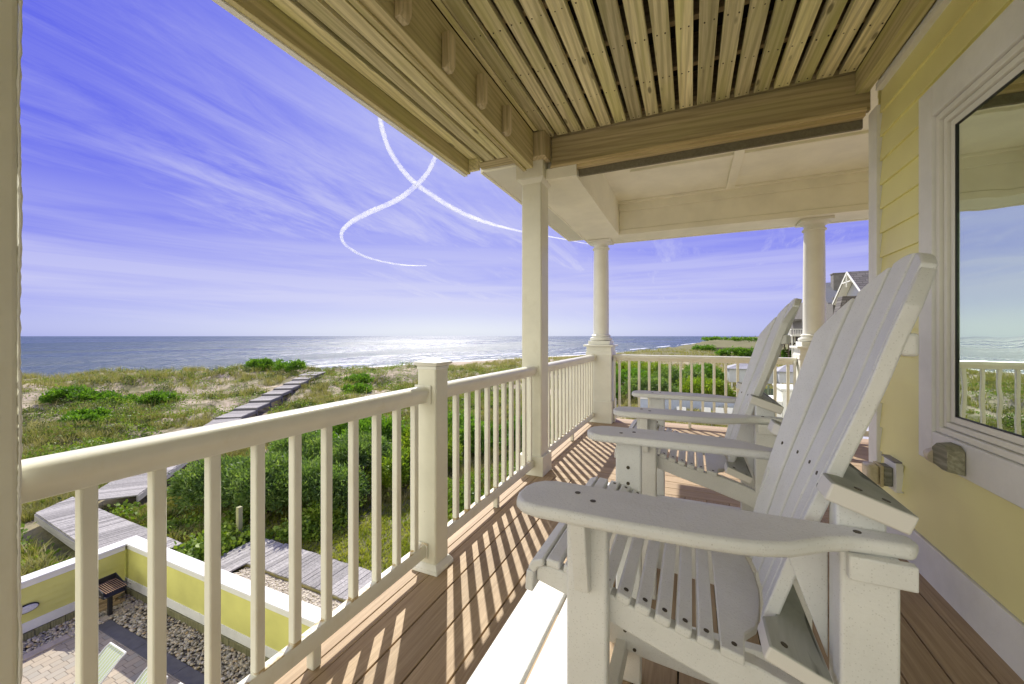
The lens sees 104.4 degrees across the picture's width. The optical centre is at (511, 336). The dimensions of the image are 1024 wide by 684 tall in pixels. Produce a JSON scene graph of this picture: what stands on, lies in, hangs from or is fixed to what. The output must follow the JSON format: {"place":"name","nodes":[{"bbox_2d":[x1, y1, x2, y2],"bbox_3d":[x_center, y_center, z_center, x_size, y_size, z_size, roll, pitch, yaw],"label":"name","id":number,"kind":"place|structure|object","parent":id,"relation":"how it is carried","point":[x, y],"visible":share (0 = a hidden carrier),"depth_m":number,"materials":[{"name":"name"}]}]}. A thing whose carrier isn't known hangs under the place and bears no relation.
{"place":"outdoors","nodes":[
{"label":"outdoors","id":0,"kind":"place"},
{"bbox_2d":[21,630,183,683],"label":"patio paving","id":1,"kind":"structure","parent":0,"point":[55,665],"depth_m":7.22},
{"bbox_2d":[74,642,126,683],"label":"sun lounger","id":2,"kind":"object","parent":1,"relation":"on","point":[110,655],"visible":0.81,"depth_m":6.43,"materials":[{"name":"white paint"}]},
{"bbox_2d":[134,667,167,683],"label":"sun lounger","id":3,"kind":"object","parent":1,"relation":"on","point":[142,678],"visible":0.31,"depth_m":6.06,"materials":[{"name":"white paint"}]},
{"bbox_2d":[339,163,433,265],"bbox_3d":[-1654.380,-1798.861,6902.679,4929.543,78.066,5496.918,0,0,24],"label":"contrail","id":4,"kind":"object","parent":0,"point":[349,223],"visible":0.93,"depth_m":6172.08,"materials":[{"name":"white"}]},
{"bbox_2d":[20,336,758,377],"bbox_3d":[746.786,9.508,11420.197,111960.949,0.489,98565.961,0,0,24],"label":"sea","id":5,"kind":"structure","parent":0,"point":[47,355],"depth_m":283.26,"materials":[{"name":"liquid"}]},
{"bbox_2d":[306,343,694,368],"bbox_3d":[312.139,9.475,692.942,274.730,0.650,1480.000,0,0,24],"label":"surf","id":6,"kind":"structure","parent":5,"relation":"on","point":[456,361],"depth_m":161.20,"materials":[{"name":"white liquid"}]},
{"bbox_2d":[20,337,792,572],"bbox_3d":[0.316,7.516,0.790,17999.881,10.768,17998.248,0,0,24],"label":"ground","id":7,"kind":"structure","parent":0,"point":[35,529],"depth_m":35.51,"materials":[{"name":"beige sand"}]},
{"bbox_2d":[38,382,104,404],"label":"dune shrub","id":8,"kind":"object","parent":7,"relation":"on","point":[69,392],"visible":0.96,"depth_m":33.71,"materials":[{"name":"green plant"}]},
{"bbox_2d":[21,541,125,641],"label":"wall","id":9,"kind":"structure","parent":7,"relation":"on","point":[50,590],"depth_m":8.20,"materials":[{"name":"yellow"}]},
{"bbox_2d":[22,602,38,614],"bbox_3d":[-9.554,5.370,7.825,0.055,0.170,0.340,0,0,24],"label":"wall light","id":10,"kind":"object","parent":9,"relation":"attached to","point":[28,607],"visible":0.66,"depth_m":7.84,"materials":[{"name":"white glass"}]},
{"bbox_2d":[57,406,115,424],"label":"dune shrub","id":11,"kind":"object","parent":7,"relation":"on","point":[85,414],"visible":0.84,"depth_m":27.01,"materials":[{"name":"green plant"}]},
{"bbox_2d":[90,390,138,403],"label":"dune shrub","id":12,"kind":"object","parent":7,"relation":"on","point":[110,394],"visible":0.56,"depth_m":34.72,"materials":[{"name":"green plant"}]},
{"bbox_2d":[22,593,249,683],"bbox_3d":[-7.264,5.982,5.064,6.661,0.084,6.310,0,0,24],"label":"gravel","id":13,"kind":"structure","parent":7,"relation":"on","point":[141,624],"depth_m":7.86,"materials":[{"name":"grey gravel"}]},
{"bbox_2d":[23,600,141,661],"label":"kerb","id":14,"kind":"structure","parent":13,"relation":"on","point":[45,647],"depth_m":7.77,"materials":[{"name":"grey stone"}]},
{"bbox_2d":[98,591,124,611],"bbox_3d":[-8.931,5.808,8.728,0.194,0.344,0.618,0,0,24],"label":"lumber pile","id":15,"kind":"object","parent":13,"relation":"on","point":[102,605],"visible":0.34,"depth_m":8.69,"materials":[{"name":"brown wood"}]},
{"bbox_2d":[98,572,130,615],"bbox_3d":[-8.589,5.660,8.508,0.540,0.880,0.494,0,0,24],"label":"charcoal grill","id":16,"kind":"object","parent":13,"relation":"on","point":[110,586],"visible":0.73,"depth_m":8.55,"materials":[{"name":"black paint"}]},
{"bbox_2d":[98,619,203,683],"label":"slate edging","id":17,"kind":"object","parent":13,"relation":"on","point":[183,672],"visible":0.63,"depth_m":7.58,"materials":[{"name":"grey stone"}]},
{"bbox_2d":[133,388,182,404],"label":"dune shrub","id":18,"kind":"object","parent":7,"relation":"on","point":[158,396],"visible":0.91,"depth_m":33.28,"materials":[{"name":"green plant"}]},
{"bbox_2d":[34,372,323,550],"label":"boardwalk","id":19,"kind":"structure","parent":7,"relation":"on","point":[57,520],"depth_m":12.89,"materials":[{"name":"grey wood"}]},
{"bbox_2d":[167,451,249,514],"bbox_3d":[-10.289,5.051,14.054,3.323,2.150,3.435,0,0,24],"label":"juniper shrub","id":20,"kind":"object","parent":7,"relation":"on","point":[187,483],"visible":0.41,"depth_m":13.21,"materials":[{"name":"green plant"}]},
{"bbox_2d":[120,535,320,661],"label":"wall","id":21,"kind":"structure","parent":7,"relation":"on","point":[185,588],"depth_m":7.91,"materials":[{"name":"yellow"}]},
{"bbox_2d":[236,506,242,539],"bbox_3d":[-7.908,5.625,11.525,0.120,1.350,0.120,0,0,24],"label":"wooden post","id":22,"kind":"object","parent":7,"relation":"on","point":[239,517],"visible":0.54,"depth_m":11.48,"materials":[{"name":"beige wood"}]},
{"bbox_2d":[244,357,273,370],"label":"dune shrub","id":23,"kind":"object","parent":7,"relation":"on","point":[261,363],"visible":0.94,"depth_m":49.31,"materials":[{"name":"green plant"}]},
{"bbox_2d":[221,449,306,518],"bbox_3d":[-8.342,4.973,13.601,3.485,2.302,3.238,0,0,24],"label":"juniper shrub","id":24,"kind":"object","parent":7,"relation":"on","point":[276,470],"visible":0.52,"depth_m":12.83,"materials":[{"name":"green plant"}]},
{"bbox_2d":[22,365,507,426],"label":"sea oats","id":25,"kind":"object","parent":7,"relation":"on","point":[230,377],"visible":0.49,"depth_m":35.74,"materials":[{"name":"green plant"}]},
{"bbox_2d":[22,362,515,503],"bbox_3d":[-22.337,5.123,39.973,58.261,3.592,63.800,0,0,24],"label":"dune scrub","id":26,"kind":"object","parent":7,"relation":"on","point":[119,413],"visible":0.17,"depth_m":32.29,"materials":[{"name":"green plant"}]},
{"bbox_2d":[20,357,521,575],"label":"dune grass","id":27,"kind":"structure","parent":7,"relation":"on","point":[29,511],"depth_m":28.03,"materials":[{"name":"green plant"}]},
{"bbox_2d":[264,358,306,371],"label":"dune shrub","id":28,"kind":"object","parent":7,"relation":"on","point":[298,364],"visible":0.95,"depth_m":49.10,"materials":[{"name":"green plant"}]},
{"bbox_2d":[20,435,558,572],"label":"lawn","id":29,"kind":"structure","parent":7,"relation":"on","point":[364,559],"depth_m":11.98,"materials":[{"name":"green plant"}]},
{"bbox_2d":[221,539,371,601],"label":"walkway","id":30,"kind":"structure","parent":7,"relation":"on","point":[276,559],"depth_m":10.06,"materials":[{"name":"grey wood"}]},
{"bbox_2d":[265,429,338,453],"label":"leafy shrub","id":31,"kind":"object","parent":7,"relation":"on","point":[334,435],"visible":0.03,"depth_m":18.51,"materials":[{"name":"green plant"}]},
{"bbox_2d":[268,431,337,461],"bbox_3d":[-8.361,4.919,16.120,3.804,2.412,3.456,0,0,24],"label":"juniper shrub","id":32,"kind":"object","parent":7,"relation":"on","point":[311,445],"visible":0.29,"depth_m":15.58,"materials":[{"name":"green plant"}]},
{"bbox_2d":[265,455,371,516],"bbox_3d":[-6.415,5.004,13.466,3.257,2.240,2.955,0,0,-13],"label":"juniper shrub","id":33,"kind":"object","parent":7,"relation":"on","point":[311,478],"visible":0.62,"depth_m":12.82,"materials":[{"name":"green plant"}]},
{"bbox_2d":[332,416,371,434],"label":"leafy shrub","id":34,"kind":"object","parent":7,"relation":"on","point":[338,428],"visible":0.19,"depth_m":21.89,"materials":[{"name":"green plant"}]},
{"bbox_2d":[315,428,391,477],"bbox_3d":[-6.218,4.906,16.025,3.414,2.435,3.474,0,0,-24],"label":"juniper shrub","id":35,"kind":"object","parent":7,"relation":"on","point":[340,452],"visible":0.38,"depth_m":15.34,"materials":[{"name":"green plant"}]},
{"bbox_2d":[341,382,373,393],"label":"dune shrub","id":36,"kind":"object","parent":7,"relation":"on","point":[361,388],"visible":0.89,"depth_m":39.04,"materials":[{"name":"green plant"}]},
{"bbox_2d":[342,372,374,383],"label":"dune shrub","id":37,"kind":"object","parent":7,"relation":"on","point":[363,377],"visible":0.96,"depth_m":44.60,"materials":[{"name":"green plant"}]},
{"bbox_2d":[340,413,407,442],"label":"leafy shrub","id":38,"kind":"object","parent":7,"relation":"on","point":[365,424],"visible":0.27,"depth_m":18.97,"materials":[{"name":"green plant"}]},
{"bbox_2d":[365,445,409,495],"bbox_3d":[-4.367,5.153,15.364,2.384,1.937,2.596,0,0,24],"label":"leafy shrub","id":39,"kind":"object","parent":7,"relation":"on","point":[386,463],"visible":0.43,"depth_m":14.68,"materials":[{"name":"green plant"}]},
{"bbox_2d":[389,420,463,453],"bbox_3d":[-4.021,5.058,18.767,3.483,2.169,3.534,0,0,-22],"label":"leafy shrub","id":40,"kind":"object","parent":7,"relation":"on","point":[405,439],"visible":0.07,"depth_m":18.47,"materials":[{"name":"green plant"}]},
{"bbox_2d":[448,436,463,470],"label":"leafy shrub","id":41,"kind":"object","parent":7,"relation":"on","point":[450,451],"visible":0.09,"depth_m":16.82,"materials":[{"name":"green plant"}]},
{"bbox_2d":[448,408,481,429],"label":"leafy shrub","id":42,"kind":"object","parent":7,"relation":"on","point":[450,417],"visible":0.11,"depth_m":22.02,"materials":[{"name":"green plant"}]},
{"bbox_2d":[459,419,508,453],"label":"leafy shrub","id":43,"kind":"object","parent":7,"relation":"on","point":[461,431],"visible":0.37,"depth_m":19.05,"materials":[{"name":"green plant"}]},
{"bbox_2d":[500,414,554,445],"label":"leafy shrub","id":44,"kind":"object","parent":7,"relation":"on","point":[507,425],"visible":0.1,"depth_m":21.39,"materials":[{"name":"green plant"}]},
{"bbox_2d":[616,382,623,399],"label":"coastal bush","id":45,"kind":"object","parent":7,"relation":"on","point":[617,391],"visible":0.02,"depth_m":35.70,"materials":[{"name":"green plant"}]},
{"bbox_2d":[616,360,630,369],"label":"coastal bush","id":46,"kind":"object","parent":7,"relation":"on","point":[623,365],"visible":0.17,"depth_m":58.93,"materials":[{"name":"green plant"}]},
{"bbox_2d":[616,367,651,385],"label":"coastal bush","id":47,"kind":"object","parent":7,"relation":"on","point":[624,373],"visible":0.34,"depth_m":41.32,"materials":[{"name":"green plant"}]},
{"bbox_2d":[625,361,667,377],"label":"coastal bush","id":48,"kind":"object","parent":7,"relation":"on","point":[643,365],"visible":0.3,"depth_m":48.56,"materials":[{"name":"green plant"}]},
{"bbox_2d":[621,374,678,399],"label":"coastal bush","id":49,"kind":"object","parent":7,"relation":"on","point":[653,384],"visible":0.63,"depth_m":35.62,"materials":[{"name":"green plant"}]},
{"bbox_2d":[514,348,791,436],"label":"meadow grass","id":50,"kind":"structure","parent":7,"relation":"on","point":[624,401],"depth_m":64.65,"materials":[{"name":"green plant"}]},
{"bbox_2d":[651,364,707,386],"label":"coastal bush","id":51,"kind":"object","parent":7,"relation":"on","point":[674,373],"visible":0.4,"depth_m":41.26,"materials":[{"name":"green plant"}]},
{"bbox_2d":[682,362,723,381],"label":"coastal bush","id":52,"kind":"object","parent":7,"relation":"on","point":[708,367],"visible":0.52,"depth_m":46.73,"materials":[{"name":"green plant"}]},
{"bbox_2d":[672,375,735,396],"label":"coastal bush","id":53,"kind":"object","parent":7,"relation":"on","point":[708,385],"visible":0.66,"depth_m":35.36,"materials":[{"name":"green plant"}]},
{"bbox_2d":[691,344,716,351],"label":"distant bush","id":54,"kind":"object","parent":7,"relation":"on","point":[708,347],"visible":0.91,"depth_m":146.73,"materials":[{"name":"green plant"}]},
{"bbox_2d":[701,336,757,341],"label":"distant bush","id":55,"kind":"object","parent":7,"relation":"on","point":[745,338],"visible":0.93,"depth_m":410.64,"materials":[{"name":"green plant"}]},
{"bbox_2d":[713,346,752,356],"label":"distant bush","id":56,"kind":"object","parent":7,"relation":"on","point":[740,352],"visible":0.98,"depth_m":107.10,"materials":[{"name":"green plant"}]},
{"bbox_2d":[764,385,772,394],"bbox_3d":[21.446,4.975,32.141,4.096,2.050,0.205,0,0,2],"label":"green fence","id":57,"kind":"object","parent":7,"relation":"on","point":[767,391],"visible":0.08,"depth_m":32.17,"materials":[{"name":"green"}]},
{"bbox_2d":[777,365,792,383],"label":"bath house","id":58,"kind":"structure","parent":7,"relation":"on","point":[781,374],"depth_m":41.66,"materials":[{"name":"white"}]},
{"bbox_2d":[779,347,790,356],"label":"distant bush","id":59,"kind":"object","parent":7,"relation":"on","point":[783,353],"visible":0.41,"depth_m":81.87,"materials":[{"name":"green plant"}]},
{"bbox_2d":[780,302,802,357],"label":"beach house","id":60,"kind":"structure","parent":7,"relation":"on","point":[795,331],"depth_m":78.35,"materials":[{"name":"grey wood"}]},
{"bbox_2d":[826,272,845,320],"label":"beach house","id":61,"kind":"structure","parent":7,"relation":"on","point":[833,286],"depth_m":61.74,"materials":[{"name":"grey wood"}]},
{"bbox_2d":[869,0,1023,680],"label":"house wall","id":62,"kind":"structure","parent":7,"relation":"on","point":[946,152],"depth_m":1.73,"materials":[{"name":"yellow"}]},
{"bbox_2d":[632,589,760,683],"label":"deck framing","id":63,"kind":"object","parent":62,"relation":"attached to","point":[718,633],"depth_m":1.68,"materials":[{"name":"wood"}]},
{"bbox_2d":[274,422,1023,683],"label":"deck floor","id":64,"kind":"structure","parent":63,"relation":"on","point":[445,626],"depth_m":1.65,"materials":[{"name":"brown wood"}]},
{"bbox_2d":[0,0,22,683],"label":"square column","id":65,"kind":"structure","parent":64,"relation":"on","point":[11,421],"depth_m":0.75,"materials":[{"name":"beige paint"}]},
{"bbox_2d":[20,385,430,683],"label":"railing","id":66,"kind":"object","parent":64,"relation":"on","point":[83,473],"visible":0.91,"depth_m":1.24,"materials":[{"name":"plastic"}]},
{"bbox_2d":[412,358,453,576],"bbox_3d":[-0.413,0.656,2.079,0.155,1.088,0.155,0,0,24],"label":"railing post","id":67,"kind":"object","parent":64,"relation":"on","point":[433,470],"visible":0.98,"depth_m":2.03,"materials":[{"name":"beige paint"}]},
{"bbox_2d":[448,365,537,537],"bbox_3d":[-0.113,0.725,2.788,0.100,0.949,1.420,0,0,24],"label":"railing","id":68,"kind":"object","parent":64,"relation":"on","point":[466,387],"visible":0.78,"depth_m":2.66,"materials":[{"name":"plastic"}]},
{"bbox_2d":[516,159,551,476],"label":"square column","id":69,"kind":"structure","parent":64,"relation":"on","point":[535,184],"depth_m":3.44,"materials":[{"name":"beige paint"}]},
{"bbox_2d":[212,0,935,176],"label":"slatted ceiling","id":70,"kind":"structure","parent":69,"relation":"on","point":[464,88],"depth_m":2.45,"materials":[{"name":"brown wood"}]},
{"bbox_2d":[548,354,596,451],"bbox_3d":[0.695,0.725,4.577,0.100,0.949,2.115,0,0,24],"label":"railing","id":71,"kind":"object","parent":64,"relation":"on","point":[576,413],"visible":0.78,"depth_m":4.50,"materials":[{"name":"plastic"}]},
{"bbox_2d":[583,238,617,423],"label":"round column","id":72,"kind":"structure","parent":64,"relation":"on","point":[601,344],"depth_m":5.55,"materials":[{"name":"white paint"}]},
{"bbox_2d":[614,358,615,421],"bbox_3d":[1.427,0.745,5.530,0.020,0.890,0.055,0,0,24],"label":"trim strip","id":73,"kind":"object","parent":72,"relation":"attached to","point":[614,386],"depth_m":5.50,"materials":[{"name":"white paint"}]},
{"bbox_2d":[481,80,877,245],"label":"porch ceiling","id":74,"kind":"structure","parent":72,"relation":"on","point":[785,185],"depth_m":4.47,"materials":[{"name":"paint"}]},
{"bbox_2d":[466,253,937,683],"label":"adirondack chair","id":75,"kind":"object","parent":64,"relation":"on","point":[781,539],"visible":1,"depth_m":0.82,"materials":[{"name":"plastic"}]},
{"bbox_2d":[608,298,801,621],"bbox_3d":[0.882,0.513,2.045,0.990,1.374,0.786,0,0,24],"label":"adirondack chair","id":76,"kind":"object","parent":64,"relation":"on","point":[756,407],"visible":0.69,"depth_m":1.79,"materials":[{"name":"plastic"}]},
{"bbox_2d":[545,418,868,518],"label":"cross deck floor","id":77,"kind":"structure","parent":63,"relation":"on","point":[584,458],"depth_m":3.77,"materials":[{"name":"brown wood"}]},
{"bbox_2d":[613,354,796,427],"bbox_3d":[2.401,0.725,5.159,2.130,0.949,0.100,0,0,24],"label":"railing","id":78,"kind":"object","parent":77,"relation":"on","point":[725,360],"visible":0.48,"depth_m":5.15,"materials":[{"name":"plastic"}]},
{"bbox_2d":[789,216,834,379],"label":"round column","id":79,"kind":"structure","parent":77,"relation":"on","point":[814,283],"depth_m":4.57,"materials":[{"name":"white paint"}]},
{"bbox_2d":[793,362,795,388],"bbox_3d":[3.323,0.745,4.674,0.020,0.890,0.055,0,0,24],"label":"trim strip","id":80,"kind":"object","parent":79,"relation":"attached to","point":[794,372],"depth_m":4.65,"materials":[{"name":"white paint"}]},
{"bbox_2d":[862,454,903,493],"bbox_3d":[2.138,0.788,2.304,0.150,0.174,0.160,0,0,24],"label":"outlet box","id":81,"kind":"object","parent":62,"relation":"attached to","point":[889,472],"visible":0.89,"depth_m":2.26,"materials":[{"name":"plastic"}]},
{"bbox_2d":[923,442,964,475],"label":"hose block","id":82,"kind":"structure","parent":62,"relation":"attached to","point":[948,456],"depth_m":1.69,"materials":[{"name":"beige plastic"}]},
{"bbox_2d":[919,0,1023,508],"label":"window","id":83,"kind":"structure","parent":62,"relation":"in","point":[971,119],"depth_m":1.64,"materials":[{"name":"plastic"}]},
{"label":"outer gravel bed","id":84,"kind":"structure","parent":7,"relation":"on","visible":0},
{"bbox_2d":[233,567,342,610],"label":"gravel","id":85,"kind":"structure","parent":84,"relation":"on","point":[308,596],"depth_m":9.31,"materials":[{"name":"beige gravel"}]},
{"bbox_2d":[20,0,868,335],"label":"sky","id":86,"kind":"structure","parent":0,"point":[183,173],"materials":[{"name":"blue"}]},
{"bbox_2d":[379,122,587,243],"bbox_3d":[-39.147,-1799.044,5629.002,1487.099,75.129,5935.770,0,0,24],"label":"contrail","id":87,"kind":"object","parent":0,"point":[384,136],"visible":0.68,"depth_m":4529.48,"materials":[{"name":"white"}]},
{"bbox_2d":[727,363,779,387],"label":"bath house","id":88,"kind":"structure","parent":0,"point":[731,373],"depth_m":44.84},
{"bbox_2d":[768,384,862,438],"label":"stair house","id":89,"kind":"structure","parent":0,"point":[781,394],"depth_m":17.99,"materials":[{"name":"white paint"}]},
{"bbox_2d":[832,271,868,314],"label":"beach house","id":90,"kind":"structure","parent":0,"point":[853,284],"depth_m":50.81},
{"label":"pool terrace","id":91,"kind":"structure","parent":0,"visible":0},
{"bbox_2d":[640,398,734,410],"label":"pool wall","id":92,"kind":"structure","parent":91,"relation":"on","point":[674,403],"depth_m":29.74,"materials":[{"name":"white paint"}]},
{"bbox_2d":[704,407,711,425],"bbox_3d":[13.087,5.460,26.737,0.650,1.080,1.680,0,0,24],"label":"pool lounger","id":93,"kind":"object","parent":91,"relation":"on","point":[707,409],"visible":0.13,"depth_m":27.38,"materials":[{"name":"white paint"}]},
{"bbox_2d":[716,407,723,412],"bbox_3d":[13.925,5.460,26.648,0.650,1.080,1.680,0,0,24],"label":"pool lounger","id":94,"kind":"object","parent":91,"relation":"on","point":[719,410],"visible":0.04,"depth_m":27.29,"materials":[{"name":"white paint"}]},
{"bbox_2d":[727,408,732,413],"bbox_3d":[14.710,5.460,26.565,0.650,1.080,1.680,0,0,24],"label":"pool lounger","id":95,"kind":"object","parent":91,"relation":"on","point":[729,410],"visible":0.04,"depth_m":27.25,"materials":[{"name":"white paint"}]}
]}

